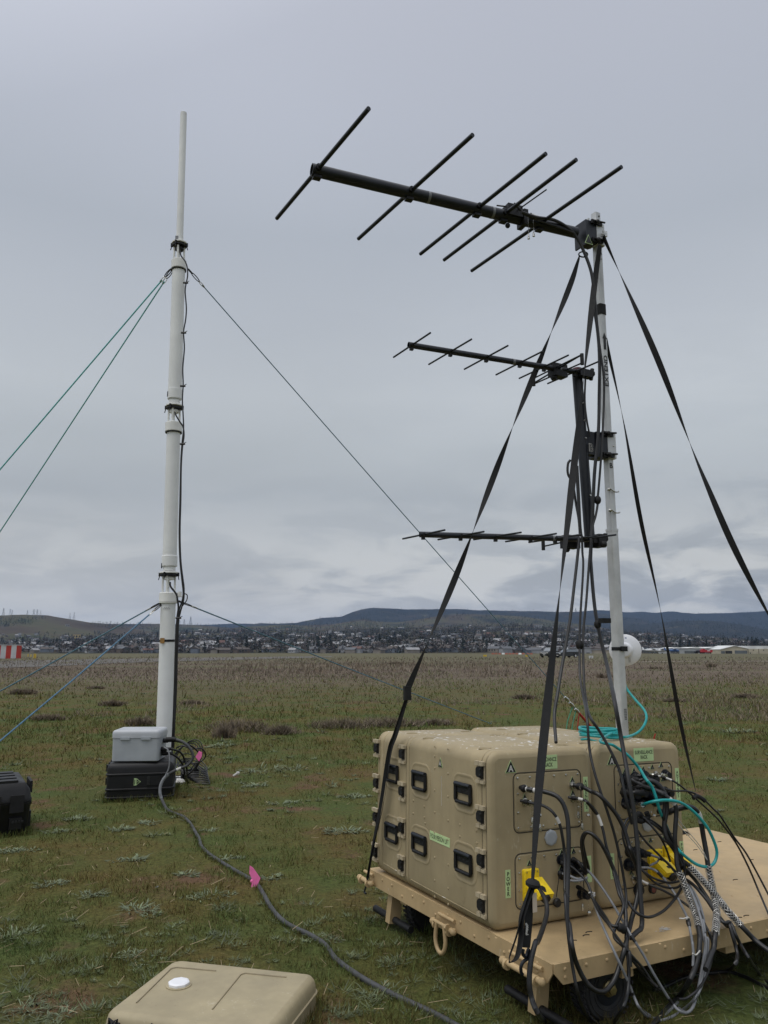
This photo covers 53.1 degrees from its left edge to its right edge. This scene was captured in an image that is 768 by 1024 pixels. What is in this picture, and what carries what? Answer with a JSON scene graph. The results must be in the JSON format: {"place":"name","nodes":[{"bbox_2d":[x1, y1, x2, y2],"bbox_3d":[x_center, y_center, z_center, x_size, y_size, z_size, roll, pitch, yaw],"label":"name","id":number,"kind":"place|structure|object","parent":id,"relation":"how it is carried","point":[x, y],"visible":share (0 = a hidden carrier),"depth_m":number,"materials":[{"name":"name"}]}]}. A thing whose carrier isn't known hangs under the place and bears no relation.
{"place":"outdoors","nodes":[
{"label":"outdoors","id":0,"kind":"place"},
{"bbox_2d":[0,656,331,667],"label":"runway","id":1,"kind":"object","parent":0,"point":[37,664],"visible":0.54,"depth_m":103.75,"materials":[{"name":"asphalt"}]},
{"bbox_2d":[0,737,766,1023],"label":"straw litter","id":2,"kind":"object","parent":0,"point":[294,927],"visible":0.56,"depth_m":3.78,"materials":[{"name":"plant"}]},
{"bbox_2d":[0,653,767,1023],"bbox_3d":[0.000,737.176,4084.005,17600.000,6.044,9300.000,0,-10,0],"label":"ground","id":3,"kind":"structure","parent":0,"point":[50,799],"depth_m":6.40,"materials":[{"name":"plant"}]},
{"bbox_2d":[0,645,21,658],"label":"striped shelter","id":4,"kind":"object","parent":3,"relation":"on","point":[10,651],"visible":0.97,"depth_m":127.88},
{"bbox_2d":[0,771,32,835],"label":"transit case","id":5,"kind":"object","parent":3,"relation":"on","point":[15,800],"visible":1,"depth_m":6.04,"materials":[{"name":"black plastic"}]},
{"bbox_2d":[4,687,39,694],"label":"dry shrub","id":6,"kind":"object","parent":3,"relation":"on","point":[21,691],"visible":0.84,"depth_m":25.07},
{"bbox_2d":[0,922,47,942],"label":"weed clump","id":7,"kind":"object","parent":3,"relation":"on","point":[12,929],"visible":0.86,"depth_m":3.92,"materials":[{"name":"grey plant"}]},
{"bbox_2d":[3,994,80,1022],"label":"weed clump","id":8,"kind":"object","parent":3,"relation":"on","point":[57,1014],"visible":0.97,"depth_m":3.07,"materials":[{"name":"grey plant"}]},
{"bbox_2d":[25,713,70,720],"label":"dry shrub","id":9,"kind":"object","parent":3,"relation":"on","point":[47,716],"visible":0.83,"depth_m":15.89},
{"bbox_2d":[0,268,171,469],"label":"guy rope","id":10,"kind":"object","parent":3,"relation":"attached to","point":[161,280],"visible":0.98,"depth_m":9.69,"materials":[{"name":"teal plastic"}]},
{"bbox_2d":[0,270,171,531],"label":"guy rope","id":11,"kind":"object","parent":3,"relation":"attached to","point":[166,278],"visible":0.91,"depth_m":10.37,"materials":[{"name":"green plastic"}]},
{"bbox_2d":[98,698,129,705],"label":"dry shrub","id":12,"kind":"object","parent":3,"relation":"on","point":[113,703],"visible":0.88,"depth_m":19.87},
{"bbox_2d":[104,853,151,862],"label":"weed clump","id":13,"kind":"object","parent":3,"relation":"on","point":[136,857],"visible":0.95,"depth_m":5.33,"materials":[{"name":"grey plant"}]},
{"bbox_2d":[104,946,169,966],"bbox_3d":[-1.155,2.071,3.591,0.347,0.023,0.232,0,-10,0],"label":"weed clump","id":14,"kind":"object","parent":3,"relation":"on","point":[128,950],"visible":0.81,"depth_m":3.59,"materials":[{"name":"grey plant"}]},
{"bbox_2d":[112,898,162,918],"bbox_3d":[-1.352,2.191,4.245,0.274,0.027,0.305,2,-10,-12],"label":"weed clump","id":15,"kind":"object","parent":3,"relation":"on","point":[127,907],"visible":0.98,"depth_m":4.28,"materials":[{"name":"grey plant"}]},
{"bbox_2d":[122,714,155,725],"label":"dry shrub","id":16,"kind":"object","parent":3,"relation":"on","point":[146,720],"visible":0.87,"depth_m":14.64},
{"bbox_2d":[105,755,176,801],"bbox_3d":[-2.424,2.659,7.708,0.652,0.362,0.650,2,-10,-12],"label":"rack case","id":17,"kind":"object","parent":3,"relation":"on","point":[127,779],"visible":0.88,"depth_m":7.42,"materials":[{"name":"black plastic"}]},
{"bbox_2d":[112,727,172,761],"bbox_3d":[-2.381,2.308,7.663,0.583,0.294,0.402,0,-10,0],"label":"equipment box","id":18,"kind":"object","parent":17,"relation":"on","point":[139,743],"visible":0.9,"depth_m":7.50,"materials":[{"name":"grey plastic"}]},
{"bbox_2d":[156,111,187,778],"bbox_3d":[-2.447,-1.091,9.187,0.426,8.246,0.400,0,-10,0],"label":"antenna mast","id":19,"kind":"object","parent":3,"relation":"on","point":[169,572],"visible":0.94,"depth_m":9.03,"materials":[{"name":"metal"}]},
{"bbox_2d":[0,603,160,691],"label":"guy rope","id":20,"kind":"object","parent":19,"relation":"attached to","point":[157,604],"visible":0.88,"depth_m":8.85,"materials":[{"name":"fabric"}]},
{"bbox_2d":[0,604,161,741],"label":"guy rope","id":21,"kind":"object","parent":19,"relation":"attached to","point":[81,672],"visible":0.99,"depth_m":7.89,"materials":[{"name":"fabric"}]},
{"bbox_2d":[169,582,178,746],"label":"mast cable","id":22,"kind":"object","parent":19,"relation":"attached to","point":[173,590],"visible":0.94,"depth_m":8.47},
{"bbox_2d":[173,412,184,747],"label":"mast cable","id":23,"kind":"object","parent":19,"relation":"attached to","point":[182,576],"visible":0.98,"depth_m":8.63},
{"bbox_2d":[171,250,187,751],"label":"mast cable","id":24,"kind":"object","parent":19,"relation":"attached to","point":[180,459],"visible":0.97,"depth_m":8.91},
{"bbox_2d":[179,600,491,723],"bbox_3d":[-0.109,2.652,11.969,0.060,2.114,8.147,-7,-12,33],"label":"guy rope","id":25,"kind":"object","parent":19,"relation":"attached to","point":[187,604],"visible":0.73,"depth_m":10.68,"materials":[{"name":"fabric"}]},
{"bbox_2d":[175,739,209,784],"bbox_3d":[-2.076,2.749,8.490,0.321,0.430,0.645,9,-14,-41],"label":"cable coil","id":26,"kind":"object","parent":3,"relation":"on","point":[194,775],"visible":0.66,"depth_m":8.54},
{"bbox_2d":[180,886,237,902],"bbox_3d":[-1.028,2.241,4.507,0.306,0.027,0.268,-3,-11,18],"label":"weed clump","id":27,"kind":"object","parent":3,"relation":"on","point":[212,894],"visible":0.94,"depth_m":4.54,"materials":[{"name":"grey plant"}]},
{"bbox_2d":[106,961,316,1023],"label":"case lid","id":28,"kind":"object","parent":3,"relation":"on","point":[182,992],"visible":0.98,"depth_m":2.92,"materials":[{"name":"beige paint"}]},
{"bbox_2d":[210,723,238,737],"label":"dry shrub","id":29,"kind":"object","parent":3,"relation":"on","point":[225,732],"visible":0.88,"depth_m":12.65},
{"bbox_2d":[198,715,277,731],"bbox_3d":[-2.478,3.760,13.714,1.705,0.337,1.004,0,-10,0],"label":"dry shrub","id":30,"kind":"object","parent":3,"relation":"on","point":[238,724],"visible":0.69,"depth_m":13.71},
{"bbox_2d":[249,866,259,886],"bbox_3d":[-0.807,2.244,4.738,0.058,0.139,0.111,6,-12,-29],"label":"marker flag","id":31,"kind":"object","parent":3,"relation":"on","point":[255,877],"visible":0.93,"depth_m":4.71,"materials":[{"name":"pink plastic"}]},
{"bbox_2d":[236,763,313,774],"bbox_3d":[-1.330,3.085,9.250,0.842,0.057,0.911,-9,-14,42],"label":"weed clump","id":32,"kind":"object","parent":3,"relation":"on","point":[251,770],"visible":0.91,"depth_m":9.28,"materials":[{"name":"grey plant"}]},
{"bbox_2d":[255,721,302,734],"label":"dry shrub","id":33,"kind":"object","parent":3,"relation":"on","point":[284,728],"visible":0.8,"depth_m":13.24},
{"bbox_2d":[158,737,459,1023],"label":"cable","id":34,"kind":"object","parent":3,"relation":"on","point":[329,948],"visible":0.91,"depth_m":3.92,"materials":[{"name":"black rubber"}]},
{"bbox_2d":[0,782,631,1023],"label":"cable","id":35,"kind":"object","parent":3,"relation":"on","point":[29,830],"depth_m":4.07,"materials":[{"name":"rubber"}]},
{"bbox_2d":[306,716,376,729],"bbox_3d":[-0.748,3.866,14.195,1.550,0.278,0.985,0,-10,0],"label":"dry shrub","id":36,"kind":"object","parent":3,"relation":"on","point":[327,723],"visible":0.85,"depth_m":14.13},
{"bbox_2d":[324,825,368,834],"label":"weed clump","id":37,"kind":"object","parent":3,"relation":"on","point":[338,829],"visible":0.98,"depth_m":6.15,"materials":[{"name":"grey plant"}]},
{"bbox_2d":[223,657,532,677],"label":"dead stalks","id":38,"kind":"object","parent":3,"relation":"on","point":[366,665],"visible":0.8,"depth_m":60.15,"materials":[{"name":"plant"}]},
{"bbox_2d":[353,979,406,1002],"bbox_3d":[-0.015,2.022,3.259,0.256,0.026,0.218,0,-10,0],"label":"weed clump","id":39,"kind":"object","parent":3,"relation":"on","point":[376,989],"visible":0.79,"depth_m":3.26,"materials":[{"name":"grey plant"}]},
{"bbox_2d":[188,268,574,708],"bbox_3d":[0.631,0.460,11.357,7.803,6.211,0.060,8,-13,-38],"label":"guy rope","id":40,"kind":"object","parent":3,"relation":"attached to","point":[192,273],"visible":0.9,"depth_m":10.65,"materials":[{"name":"black plastic"}]},
{"bbox_2d":[0,659,767,736],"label":"field scrub","id":41,"kind":"object","parent":3,"relation":"on","point":[642,701],"visible":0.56,"depth_m":21.26,"materials":[{"name":"plant"}]},
{"bbox_2d":[0,688,767,1023],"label":"leafy weeds","id":42,"kind":"object","parent":3,"relation":"on","point":[348,1014],"visible":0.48,"depth_m":3.52,"materials":[{"name":"green plant"}]},
{"bbox_2d":[359,714,428,727],"bbox_3d":[0.164,3.957,14.590,1.585,0.264,0.892,2,-10,-11],"label":"dry shrub","id":43,"kind":"object","parent":3,"relation":"on","point":[387,721],"visible":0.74,"depth_m":14.54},
{"bbox_2d":[414,717,456,725],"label":"dry shrub","id":44,"kind":"object","parent":3,"relation":"on","point":[439,722],"visible":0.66,"depth_m":14.87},
{"bbox_2d":[510,692,536,699],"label":"dry shrub","id":45,"kind":"object","parent":3,"relation":"on","point":[523,696],"visible":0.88,"depth_m":22.61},
{"bbox_2d":[357,827,767,1023],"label":"equipment cart","id":46,"kind":"object","parent":3,"relation":"on","point":[664,936],"visible":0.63,"depth_m":3.32,"materials":[{"name":"beige paint"}]},
{"bbox_2d":[364,251,587,893],"bbox_3d":[0.591,0.169,4.262,1.381,3.720,0.397,1,-10,-3],"label":"guy strap","id":47,"kind":"object","parent":46,"relation":"attached to","point":[445,601],"visible":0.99,"depth_m":4.13,"materials":[{"name":"black fabric"}]},
{"bbox_2d":[371,729,594,929],"bbox_3d":[0.470,1.490,3.784,0.604,0.736,1.225,5,-11,-26],"label":"equipment rack","id":48,"kind":"object","parent":46,"relation":"on","point":[455,829],"visible":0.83,"depth_m":3.43,"materials":[{"name":"beige paint"}]},
{"bbox_2d":[527,888,551,1023],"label":"cable","id":49,"kind":"object","parent":48,"relation":"hanging from","point":[535,1008],"visible":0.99,"depth_m":2.77,"materials":[{"name":"black rubber"}]},
{"bbox_2d":[520,799,592,1023],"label":"cable","id":50,"kind":"object","parent":48,"relation":"attached to","point":[525,801],"visible":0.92,"depth_m":2.95,"materials":[{"name":"black rubber"}]},
{"bbox_2d":[519,782,638,994],"bbox_3d":[0.853,1.496,3.156,0.538,0.695,0.416,5,-11,-26],"label":"cable","id":51,"kind":"object","parent":48,"relation":"attached to","point":[586,982],"visible":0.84,"depth_m":3.11,"materials":[{"name":"black rubber"}]},
{"bbox_2d":[571,830,631,966],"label":"cable","id":52,"kind":"object","parent":48,"relation":"attached to","point":[629,954],"visible":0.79,"depth_m":3.28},
{"bbox_2d":[576,885,627,933],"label":"cable","id":53,"kind":"object","parent":48,"relation":"attached to","point":[621,928],"visible":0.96,"depth_m":3.04,"materials":[{"name":"black rubber"}]},
{"bbox_2d":[560,861,661,991],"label":"cable","id":54,"kind":"object","parent":48,"relation":"attached to","point":[611,928],"visible":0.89,"depth_m":3.03,"materials":[{"name":"black rubber"}]},
{"bbox_2d":[568,796,659,988],"bbox_3d":[0.929,1.536,3.170,0.120,0.632,0.448,3,-11,-15],"label":"cable","id":55,"kind":"object","parent":48,"relation":"attached to","point":[596,813],"visible":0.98,"depth_m":3.20,"materials":[{"name":"black rubber"}]},
{"bbox_2d":[558,870,678,1017],"bbox_3d":[0.954,1.761,3.088,0.472,0.499,0.348,-2,-10,10],"label":"cable","id":56,"kind":"object","parent":48,"relation":"attached to","point":[560,872],"visible":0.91,"depth_m":2.98,"materials":[{"name":"black rubber"}]},
{"bbox_2d":[571,857,706,1014],"bbox_3d":[1.132,1.726,3.187,0.565,0.486,0.415,2,-10,-10],"label":"cable","id":57,"kind":"object","parent":48,"relation":"attached to","point":[671,1002],"visible":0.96,"depth_m":3.06,"materials":[{"name":"black rubber"}]},
{"bbox_2d":[471,726,692,907],"bbox_3d":[1.008,1.557,4.089,0.580,0.736,1.209,5,-11,-26],"label":"equipment rack","id":58,"kind":"object","parent":46,"relation":"on","point":[654,756],"visible":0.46,"depth_m":3.64,"materials":[{"name":"beige paint"}]},
{"bbox_2d":[578,685,718,867],"bbox_3d":[1.264,1.279,3.914,0.523,0.803,0.952,0,-10,0],"label":"network cable","id":59,"kind":"object","parent":58,"relation":"on","point":[610,732],"visible":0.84,"depth_m":3.55,"materials":[{"name":"teal plastic"}]},
{"bbox_2d":[625,816,685,888],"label":"cable","id":60,"kind":"object","parent":59,"relation":"attached to","point":[651,879],"visible":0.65,"depth_m":3.40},
{"bbox_2d":[627,820,685,918],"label":"cable","id":61,"kind":"object","parent":59,"relation":"attached to","point":[666,908],"visible":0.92,"depth_m":3.25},
{"bbox_2d":[630,773,682,869],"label":"cable","id":62,"kind":"object","parent":59,"relation":"attached to","point":[663,809],"visible":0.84,"depth_m":3.48,"materials":[{"name":"black rubber"}]},
{"bbox_2d":[656,804,720,971],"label":"cable","id":63,"kind":"object","parent":59,"relation":"attached to","point":[716,922],"visible":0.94,"depth_m":3.41,"materials":[{"name":"rubber"}]},
{"bbox_2d":[634,877,713,1000],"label":"cable","id":64,"kind":"object","parent":58,"relation":"attached to","point":[698,988],"visible":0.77,"depth_m":3.17,"materials":[{"name":"black rubber"}]},
{"bbox_2d":[649,773,767,913],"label":"cable","id":65,"kind":"object","parent":58,"relation":"attached to","point":[706,808],"visible":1,"depth_m":3.60,"materials":[{"name":"black rubber"}]},
{"bbox_2d":[520,210,644,939],"bbox_3d":[0.967,-0.024,3.970,0.436,3.729,1.142,-2,-10,13],"label":"mast cable","id":66,"kind":"object","parent":46,"relation":"on","point":[640,928],"visible":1,"depth_m":4.17,"materials":[{"name":"black rubber"}]},
{"bbox_2d":[591,212,628,735],"bbox_3d":[1.349,0.011,4.570,0.083,3.889,0.082,5,-11,-28],"label":"telescopic mast","id":67,"kind":"object","parent":46,"relation":"on","point":[618,648],"visible":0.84,"depth_m":4.51,"materials":[{"name":"metal"}]},
{"bbox_2d":[572,367,607,547],"bbox_3d":[1.207,-0.331,4.533,0.165,1.084,0.108,5,-11,-28],"label":"support pipe","id":68,"kind":"object","parent":67,"relation":"attached to","point":[585,453],"visible":0.61,"depth_m":4.52,"materials":[{"name":"black metal"}]},
{"bbox_2d":[393,332,598,385],"bbox_3d":[0.680,-0.846,4.361,1.178,0.098,0.499,5,-11,-25],"label":"beam antenna","id":69,"kind":"object","parent":68,"relation":"attached to","point":[558,371],"visible":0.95,"depth_m":4.37,"materials":[{"name":"black metal"}]},
{"bbox_2d":[402,529,615,551],"bbox_3d":[0.688,0.172,4.386,1.156,0.098,0.531,2,-10,-10],"label":"beam antenna","id":70,"kind":"object","parent":68,"relation":"attached to","point":[542,539],"visible":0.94,"depth_m":4.30,"materials":[{"name":"black metal"}]},
{"bbox_2d":[576,466,582,535],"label":"mast cable","id":71,"kind":"object","parent":70,"relation":"attached to","point":[578,505],"visible":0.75,"depth_m":4.42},
{"bbox_2d":[576,536,627,907],"bbox_3d":[1.015,0.902,3.795,0.126,1.704,0.845,-1,-10,6],"label":"mast cable","id":72,"kind":"object","parent":70,"relation":"attached to","point":[579,644],"visible":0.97,"depth_m":3.50,"materials":[{"name":"black rubber"}]},
{"bbox_2d":[553,537,580,743],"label":"mast cable","id":73,"kind":"object","parent":68,"relation":"hanging from","point":[565,645],"visible":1,"depth_m":4.08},
{"bbox_2d":[584,377,590,436],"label":"mast cable","id":74,"kind":"object","parent":68,"relation":"attached to","point":[588,429],"visible":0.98,"depth_m":4.55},
{"bbox_2d":[582,310,632,824],"bbox_3d":[1.108,0.052,4.043,0.200,2.827,0.902,-3,-11,15],"label":"mast cable","id":75,"kind":"object","parent":68,"relation":"hanging from","point":[597,500],"visible":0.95,"depth_m":4.26,"materials":[{"name":"black rubber"}]},
{"bbox_2d":[575,218,604,250],"bbox_3d":[1.310,-1.763,4.852,0.184,0.229,0.119,3,-11,-19],"label":"antenna bracket","id":76,"kind":"object","parent":67,"relation":"attached to","point":[590,234],"visible":0.96,"depth_m":4.82,"materials":[{"name":"metal"}]},
{"bbox_2d":[275,106,622,271],"bbox_3d":[0.418,-1.764,4.439,1.727,0.212,1.340,5,-11,-27],"label":"beam antenna","id":77,"kind":"object","parent":76,"relation":"attached to","point":[507,214],"visible":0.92,"depth_m":4.41,"materials":[{"name":"black metal"}]},
{"bbox_2d":[513,202,574,233],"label":"mast cable","id":78,"kind":"object","parent":77,"relation":"attached to","point":[547,223],"visible":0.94,"depth_m":4.67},
{"bbox_2d":[509,244,601,975],"bbox_3d":[0.902,-0.009,3.736,0.087,3.636,1.767,-6,-12,29],"label":"guy strap","id":79,"kind":"object","parent":76,"relation":"hanging from","point":[527,911],"visible":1,"depth_m":3.14,"materials":[{"name":"fabric"}]},
{"bbox_2d":[601,234,767,614],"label":"guy strap","id":80,"kind":"object","parent":76,"relation":"attached to","point":[713,500],"visible":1,"depth_m":4.54,"materials":[{"name":"fabric"}]},
{"bbox_2d":[589,431,617,460],"bbox_3d":[1.291,-0.399,4.601,0.220,0.164,0.118,4,-11,-19],"label":"antenna bracket","id":81,"kind":"object","parent":67,"relation":"attached to","point":[609,444],"visible":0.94,"depth_m":4.58,"materials":[{"name":"metal"}]},
{"bbox_2d":[609,634,641,665],"bbox_3d":[1.411,0.808,4.504,0.184,0.184,0.108,-4,-11,19],"label":"radio dish","id":82,"kind":"object","parent":67,"relation":"attached to","point":[633,653],"visible":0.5,"depth_m":4.52,"materials":[{"name":"white plastic"}]},
{"bbox_2d":[607,339,697,798],"bbox_3d":[1.774,0.471,5.079,0.038,2.959,1.382,-7,-12,35],"label":"guy strap","id":83,"kind":"object","parent":67,"relation":"attached to","point":[642,528],"visible":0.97,"depth_m":5.08,"materials":[{"name":"fabric"}]},
{"bbox_2d":[635,778,767,952],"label":"cable","id":84,"kind":"object","parent":46,"relation":"on","point":[692,869],"visible":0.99,"depth_m":3.40,"materials":[{"name":"rubber"}]},
{"bbox_2d":[664,787,767,894],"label":"cable","id":85,"kind":"object","parent":46,"relation":"on","point":[739,844],"visible":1,"depth_m":3.60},
{"bbox_2d":[556,649,577,657],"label":"parked vehicle","id":86,"kind":"object","parent":3,"relation":"on","point":[571,652],"visible":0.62,"depth_m":142.71,"materials":[{"name":"white metal"}]},
{"bbox_2d":[571,831,630,1023],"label":"cable","id":87,"kind":"object","parent":3,"relation":"on","point":[583,867],"visible":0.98,"depth_m":3.21,"materials":[{"name":"rubber"}]},
{"bbox_2d":[631,778,702,1023],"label":"cable","id":88,"kind":"object","parent":3,"relation":"on","point":[697,924],"visible":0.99,"depth_m":3.31,"materials":[{"name":"rubber"}]},
{"bbox_2d":[620,789,645,796],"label":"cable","id":89,"kind":"object","parent":88,"relation":"attached to","point":[638,792],"visible":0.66,"depth_m":3.50,"materials":[{"name":"black rubber"}]},
{"bbox_2d":[621,802,682,865],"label":"cable","id":90,"kind":"object","parent":88,"relation":"attached to","point":[623,804],"visible":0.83,"depth_m":3.44,"materials":[{"name":"black rubber"}]},
{"bbox_2d":[636,811,650,823],"bbox_3d":[1.167,1.383,3.485,0.101,0.055,0.025,5,-11,-26],"label":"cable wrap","id":91,"kind":"object","parent":90,"relation":"attached to","point":[640,819],"visible":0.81,"depth_m":3.47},
{"bbox_2d":[621,817,679,883],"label":"cable","id":92,"kind":"object","parent":91,"relation":"hanging from","point":[645,872],"visible":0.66,"depth_m":3.39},
{"bbox_2d":[638,830,677,874],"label":"cable","id":93,"kind":"object","parent":91,"relation":"hanging from","point":[657,853],"visible":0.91,"depth_m":3.44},
{"bbox_2d":[641,866,694,965],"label":"cable","id":94,"kind":"object","parent":88,"relation":"attached to","point":[688,922],"visible":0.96,"depth_m":3.23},
{"bbox_2d":[643,885,706,1021],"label":"cable","id":95,"kind":"object","parent":3,"relation":"on","point":[690,1003],"visible":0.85,"depth_m":3.12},
{"bbox_2d":[645,851,708,1010],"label":"cable","id":96,"kind":"object","parent":3,"relation":"on","point":[648,854],"visible":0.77,"depth_m":3.22,"materials":[{"name":"black rubber"}]},
{"bbox_2d":[658,647,714,653],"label":"hangar row","id":97,"kind":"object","parent":3,"relation":"on","point":[686,650],"visible":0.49,"depth_m":339.54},
{"bbox_2d":[680,866,738,971],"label":"cable","id":98,"kind":"object","parent":3,"relation":"on","point":[733,966],"visible":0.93,"depth_m":3.24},
{"bbox_2d":[652,970,767,991],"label":"cable","id":99,"kind":"object","parent":3,"relation":"on","point":[715,972],"visible":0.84,"depth_m":3.39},
{"bbox_2d":[685,878,767,984],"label":"cable","id":100,"kind":"object","parent":3,"relation":"on","point":[722,921],"visible":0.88,"depth_m":3.26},
{"bbox_2d":[708,645,767,653],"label":"tan hangar","id":101,"kind":"structure","parent":3,"relation":"on","point":[731,649],"depth_m":327.80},
{"bbox_2d":[0,671,767,777],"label":"meadow grass","id":102,"kind":"structure","parent":0,"point":[87,726],"depth_m":16.50,"materials":[{"name":"plant"}]},
{"bbox_2d":[0,608,767,653],"bbox_3d":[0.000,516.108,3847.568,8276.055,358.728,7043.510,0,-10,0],"label":"hills","id":103,"kind":"structure","parent":0,"point":[51,625],"depth_m":3757.99,"materials":[{"name":"plant"}]},
{"bbox_2d":[233,647,249,652],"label":"town house","id":104,"kind":"structure","parent":103,"relation":"on","point":[239,649],"depth_m":736.75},
{"bbox_2d":[0,626,744,652],"bbox_3d":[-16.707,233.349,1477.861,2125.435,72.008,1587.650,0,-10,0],"label":"rooftops","id":105,"kind":"object","parent":103,"relation":"on","point":[407,649],"visible":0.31,"depth_m":810.24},
{"bbox_2d":[0,607,767,652],"bbox_3d":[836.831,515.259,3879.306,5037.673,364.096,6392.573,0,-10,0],"label":"woodland","id":106,"kind":"object","parent":103,"relation":"on","point":[419,635],"visible":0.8,"depth_m":1207.13,"materials":[{"name":"green plant"}]},
{"bbox_2d":[0,655,767,689],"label":"dry grass","id":107,"kind":"structure","parent":0,"point":[315,663],"depth_m":56.07,"materials":[{"name":"plant"}]},
{"bbox_2d":[0,0,767,624],"label":"sky","id":108,"kind":"structure","parent":0,"point":[280,523],"materials":[{"name":"grey"}]},
{"bbox_2d":[564,696,591,730],"bbox_3d":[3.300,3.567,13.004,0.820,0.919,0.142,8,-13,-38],"label":"rope tensioner","id":109,"kind":"object","parent":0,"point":[571,704],"visible":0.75,"depth_m":12.91,"materials":[{"name":"grey plastic"}]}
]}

